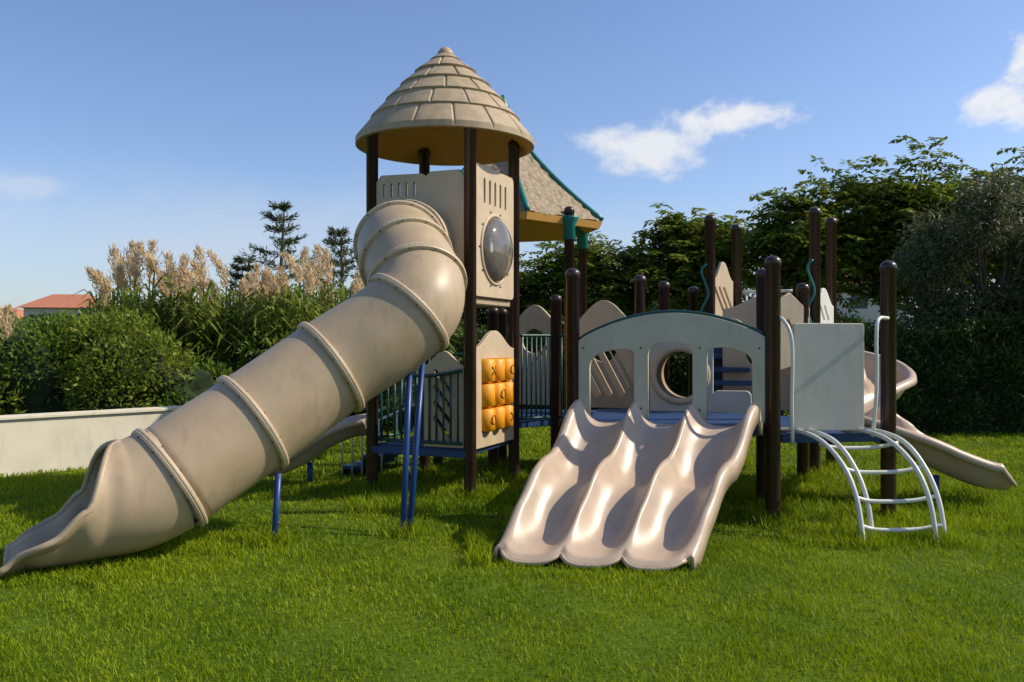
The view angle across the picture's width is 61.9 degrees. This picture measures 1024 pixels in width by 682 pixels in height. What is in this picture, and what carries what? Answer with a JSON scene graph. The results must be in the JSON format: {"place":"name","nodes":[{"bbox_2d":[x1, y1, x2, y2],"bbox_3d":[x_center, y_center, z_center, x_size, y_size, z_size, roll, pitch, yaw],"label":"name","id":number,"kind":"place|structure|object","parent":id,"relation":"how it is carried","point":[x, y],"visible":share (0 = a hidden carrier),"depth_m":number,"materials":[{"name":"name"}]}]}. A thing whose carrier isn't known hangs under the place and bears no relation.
{"place":"outdoors","nodes":[
{"label":"outdoors","id":0,"kind":"place"},
{"bbox_2d":[2,308,22,319],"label":"roof","id":1,"kind":"structure","parent":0,"point":[18,312],"depth_m":69.00,"materials":[{"name":"tile"}]},
{"bbox_2d":[23,307,92,324],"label":"walls","id":2,"kind":"structure","parent":0,"point":[28,310],"depth_m":61.34,"materials":[{"name":"white paint"}]},
{"bbox_2d":[28,314,43,324],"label":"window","id":3,"kind":"structure","parent":2,"relation":"attached to","point":[32,316],"depth_m":61.14,"materials":[{"name":"grey glass"}]},
{"bbox_2d":[17,294,98,307],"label":"roof","id":4,"kind":"structure","parent":2,"relation":"on","point":[57,301],"depth_m":62.25,"materials":[{"name":"tile"}]},
{"bbox_2d":[355,47,534,497],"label":"play tower","id":5,"kind":"structure","parent":0,"point":[445,106],"depth_m":8.39,"materials":[{"name":"beige plastic"}]},
{"bbox_2d":[481,217,512,282],"bbox_3d":[-0.112,-0.920,8.618,0.171,0.670,0.670,0,0,23],"label":"bubble window","id":6,"kind":"structure","parent":5,"relation":"in","point":[497,240],"depth_m":8.46,"materials":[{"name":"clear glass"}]},
{"bbox_2d":[0,411,1023,681],"bbox_3d":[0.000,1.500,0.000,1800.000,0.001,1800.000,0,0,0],"label":"ground","id":7,"kind":"structure","parent":0,"point":[464,649],"depth_m":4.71,"materials":[{"name":"plant"}]},
{"bbox_2d":[0,302,29,352],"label":"reed bed","id":8,"kind":"object","parent":7,"relation":"on","point":[5,317],"visible":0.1,"depth_m":13.81,"materials":[{"name":"beige plant"}]},
{"bbox_2d":[0,362,29,413],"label":"bush","id":9,"kind":"object","parent":7,"relation":"on","point":[3,385],"visible":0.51,"depth_m":11.20,"materials":[{"name":"green plant"}]},
{"bbox_2d":[0,309,93,414],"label":"bush","id":10,"kind":"object","parent":7,"relation":"on","point":[32,356],"visible":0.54,"depth_m":11.42,"materials":[{"name":"green plant"}]},
{"bbox_2d":[0,411,172,476],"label":"garden wall","id":11,"kind":"structure","parent":7,"relation":"on","point":[40,444],"depth_m":9.82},
{"bbox_2d":[0,406,180,420],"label":"wall coping","id":12,"kind":"object","parent":11,"relation":"on","point":[79,413],"depth_m":10.03,"materials":[{"name":"beige concrete"}]},
{"bbox_2d":[41,304,206,412],"bbox_3d":[-5.531,0.459,11.934,2.285,1.977,1.875,0,0,19],"label":"bush","id":13,"kind":"object","parent":7,"relation":"on","point":[119,368],"visible":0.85,"depth_m":11.53,"materials":[{"name":"green plant"}]},
{"bbox_2d":[0,298,338,345],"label":"hedge","id":14,"kind":"object","parent":7,"relation":"on","point":[27,326],"visible":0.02,"depth_m":17.59,"materials":[{"name":"green plant"}]},
{"bbox_2d":[141,355,232,407],"bbox_3d":[-4.643,0.884,12.323,1.690,1.403,1.697,0,0,-33],"label":"bush","id":15,"kind":"object","parent":7,"relation":"on","point":[193,389],"visible":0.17,"depth_m":12.02,"materials":[{"name":"green plant"}]},
{"bbox_2d":[56,238,355,379],"bbox_3d":[-4.815,-0.112,14.044,5.431,3.224,3.002,0,0,0],"label":"reed bed","id":16,"kind":"object","parent":7,"relation":"on","point":[200,327],"visible":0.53,"depth_m":13.47,"materials":[{"name":"green plant"}]},
{"bbox_2d":[0,199,466,578],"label":"tube slide","id":17,"kind":"object","parent":7,"relation":"on","point":[203,457],"visible":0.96,"depth_m":6.22,"materials":[{"name":"beige plastic"}]},
{"bbox_2d":[224,254,259,312],"bbox_3d":[-6.850,-0.368,22.008,2.081,3.753,1.866,0,0,0],"label":"conifer tree","id":18,"kind":"object","parent":7,"relation":"on","point":[239,260],"visible":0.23,"depth_m":21.90,"materials":[{"name":"green plant"}]},
{"bbox_2d":[234,200,321,307],"bbox_3d":[-5.740,-1.025,21.086,2.828,5.055,3.216,0,0,31],"label":"conifer tree","id":19,"kind":"object","parent":7,"relation":"on","point":[282,241],"visible":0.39,"depth_m":20.94,"materials":[{"name":"green plant"}]},
{"bbox_2d":[214,328,349,416],"bbox_3d":[-3.503,0.731,13.365,2.126,1.966,1.737,0,0,14],"label":"bush","id":20,"kind":"object","parent":7,"relation":"on","point":[254,354],"visible":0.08,"depth_m":13.01,"materials":[{"name":"green plant"}]},
{"bbox_2d":[268,414,365,485],"bbox_3d":[-2.042,1.139,8.881,1.097,0.722,0.567,0,0,-8],"label":"open slide","id":21,"kind":"object","parent":7,"relation":"on","point":[346,428],"visible":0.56,"depth_m":8.74,"materials":[{"name":"plastic"}]},
{"bbox_2d":[300,226,364,300],"bbox_3d":[-4.219,-0.680,21.132,2.921,4.378,3.444,0,0,13],"label":"conifer tree","id":22,"kind":"object","parent":7,"relation":"on","point":[334,241],"visible":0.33,"depth_m":20.93,"materials":[{"name":"green plant"}]},
{"bbox_2d":[232,246,463,426],"bbox_3d":[-2.922,-0.124,14.995,4.592,3.247,2.536,0,0,0],"label":"reed bed","id":23,"kind":"object","parent":7,"relation":"on","point":[357,284],"visible":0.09,"depth_m":15.01,"materials":[{"name":"beige plant"}]},
{"bbox_2d":[350,263,364,285],"bbox_3d":[-3.289,-0.600,21.948,2.225,4.213,2.682,0,0,-12],"label":"conifer tree","id":24,"kind":"object","parent":7,"relation":"on","point":[352,276],"visible":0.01,"depth_m":21.85,"materials":[{"name":"green plant"}]},
{"bbox_2d":[341,403,413,475],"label":"deck steps","id":25,"kind":"structure","parent":7,"relation":"on","point":[382,460],"depth_m":9.59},
{"bbox_2d":[347,370,447,435],"bbox_3d":[-2.156,0.697,14.180,2.553,2.490,1.713,0,0,16],"label":"bush","id":26,"kind":"object","parent":7,"relation":"on","point":[363,411],"visible":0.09,"depth_m":13.72,"materials":[{"name":"green plant"}]},
{"bbox_2d":[0,311,950,347],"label":"hedge","id":27,"kind":"object","parent":7,"relation":"on","point":[25,318],"visible":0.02,"depth_m":54.41,"materials":[{"name":"green plant"}]},
{"bbox_2d":[456,263,549,341],"bbox_3d":[-1.026,-0.409,25.392,5.769,3.865,4.576,0,0,0],"label":"ailanthus tree","id":28,"kind":"object","parent":7,"relation":"on","point":[481,316],"visible":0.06,"depth_m":24.63,"materials":[{"name":"green plant"}]},
{"bbox_2d":[430,95,603,464],"bbox_3d":[-0.120,-0.825,11.250,2.589,4.850,2.636,0,0,0],"label":"hexagonal shelter","id":29,"kind":"object","parent":7,"relation":"on","point":[553,206],"visible":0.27,"depth_m":10.75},
{"bbox_2d":[386,308,789,424],"bbox_3d":[0.652,0.408,15.645,8.683,2.318,1.704,0,0,0],"label":"hedge","id":30,"kind":"object","parent":7,"relation":"on","point":[678,372],"visible":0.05,"depth_m":15.31,"materials":[{"name":"green plant"}]},
{"bbox_2d":[503,231,681,337],"bbox_3d":[2.375,-0.920,23.986,5.869,4.889,4.636,0,0,0],"label":"ailanthus tree","id":31,"kind":"object","parent":7,"relation":"on","point":[605,282],"visible":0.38,"depth_m":23.24,"materials":[{"name":"green plant"}]},
{"bbox_2d":[494,399,761,571],"bbox_3d":[0.941,1.001,6.337,1.548,0.998,1.937,0,0,23],"label":"triple wave slide","id":32,"kind":"object","parent":7,"relation":"on","point":[634,487],"visible":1,"depth_m":6.26,"materials":[{"name":"plastic"}]},
{"bbox_2d":[616,202,762,311],"bbox_3d":[5.068,-1.167,22.796,4.524,5.348,4.562,0,0,0],"label":"ailanthus tree","id":33,"kind":"object","parent":7,"relation":"on","point":[681,243],"visible":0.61,"depth_m":22.38,"materials":[{"name":"green plant"}]},
{"bbox_2d":[487,207,896,524],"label":"play platform","id":34,"kind":"structure","parent":7,"relation":"on","point":[723,336],"depth_m":7.55,"materials":[{"name":"grey plastic"}]},
{"bbox_2d":[715,180,883,316],"bbox_3d":[6.785,-1.172,20.730,3.668,5.410,4.248,0,0,0],"label":"ailanthus tree","id":35,"kind":"object","parent":7,"relation":"on","point":[784,238],"visible":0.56,"depth_m":20.01,"materials":[{"name":"green plant"}]},
{"bbox_2d":[780,316,946,542],"bbox_3d":[2.698,0.674,6.777,1.102,1.762,1.051,0,0,0],"label":"arched metal climbing ladder","id":36,"kind":"object","parent":7,"relation":"on","point":[872,431],"visible":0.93,"depth_m":6.56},
{"bbox_2d":[837,284,907,328],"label":"walls","id":37,"kind":"structure","parent":7,"relation":"on","point":[871,313],"depth_m":54.98,"materials":[{"name":"white paint"}]},
{"bbox_2d":[851,291,867,307],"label":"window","id":38,"kind":"structure","parent":37,"relation":"attached to","point":[863,302],"depth_m":55.02,"materials":[{"name":"grey glass"}]},
{"bbox_2d":[790,135,1023,318],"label":"ailanthus tree","id":39,"kind":"object","parent":7,"relation":"on","point":[891,202],"visible":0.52,"depth_m":20.09,"materials":[{"name":"green plant"}]},
{"bbox_2d":[837,307,1023,434],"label":"hedge","id":40,"kind":"object","parent":7,"relation":"on","point":[968,381],"visible":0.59,"depth_m":13.66,"materials":[{"name":"green plant"}]},
{"bbox_2d":[864,351,1016,500],"bbox_3d":[3.833,0.712,8.813,1.433,1.576,2.456,0,0,0],"label":"curved slide","id":41,"kind":"object","parent":7,"relation":"on","point":[952,461],"visible":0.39,"depth_m":7.79,"materials":[{"name":"plastic"}]},
{"bbox_2d":[886,164,1023,336],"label":"olive tree","id":42,"kind":"object","parent":7,"relation":"on","point":[974,234],"visible":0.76,"depth_m":14.27,"materials":[{"name":"green plant"}]},
{"bbox_2d":[940,146,1023,295],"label":"ailanthus tree","id":43,"kind":"object","parent":7,"relation":"on","point":[993,275],"visible":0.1,"depth_m":20.64,"materials":[{"name":"green plant"}]},
{"bbox_2d":[0,0,1023,329],"label":"sky","id":44,"kind":"structure","parent":0,"point":[175,123],"materials":[{"name":"blue"}]}
]}

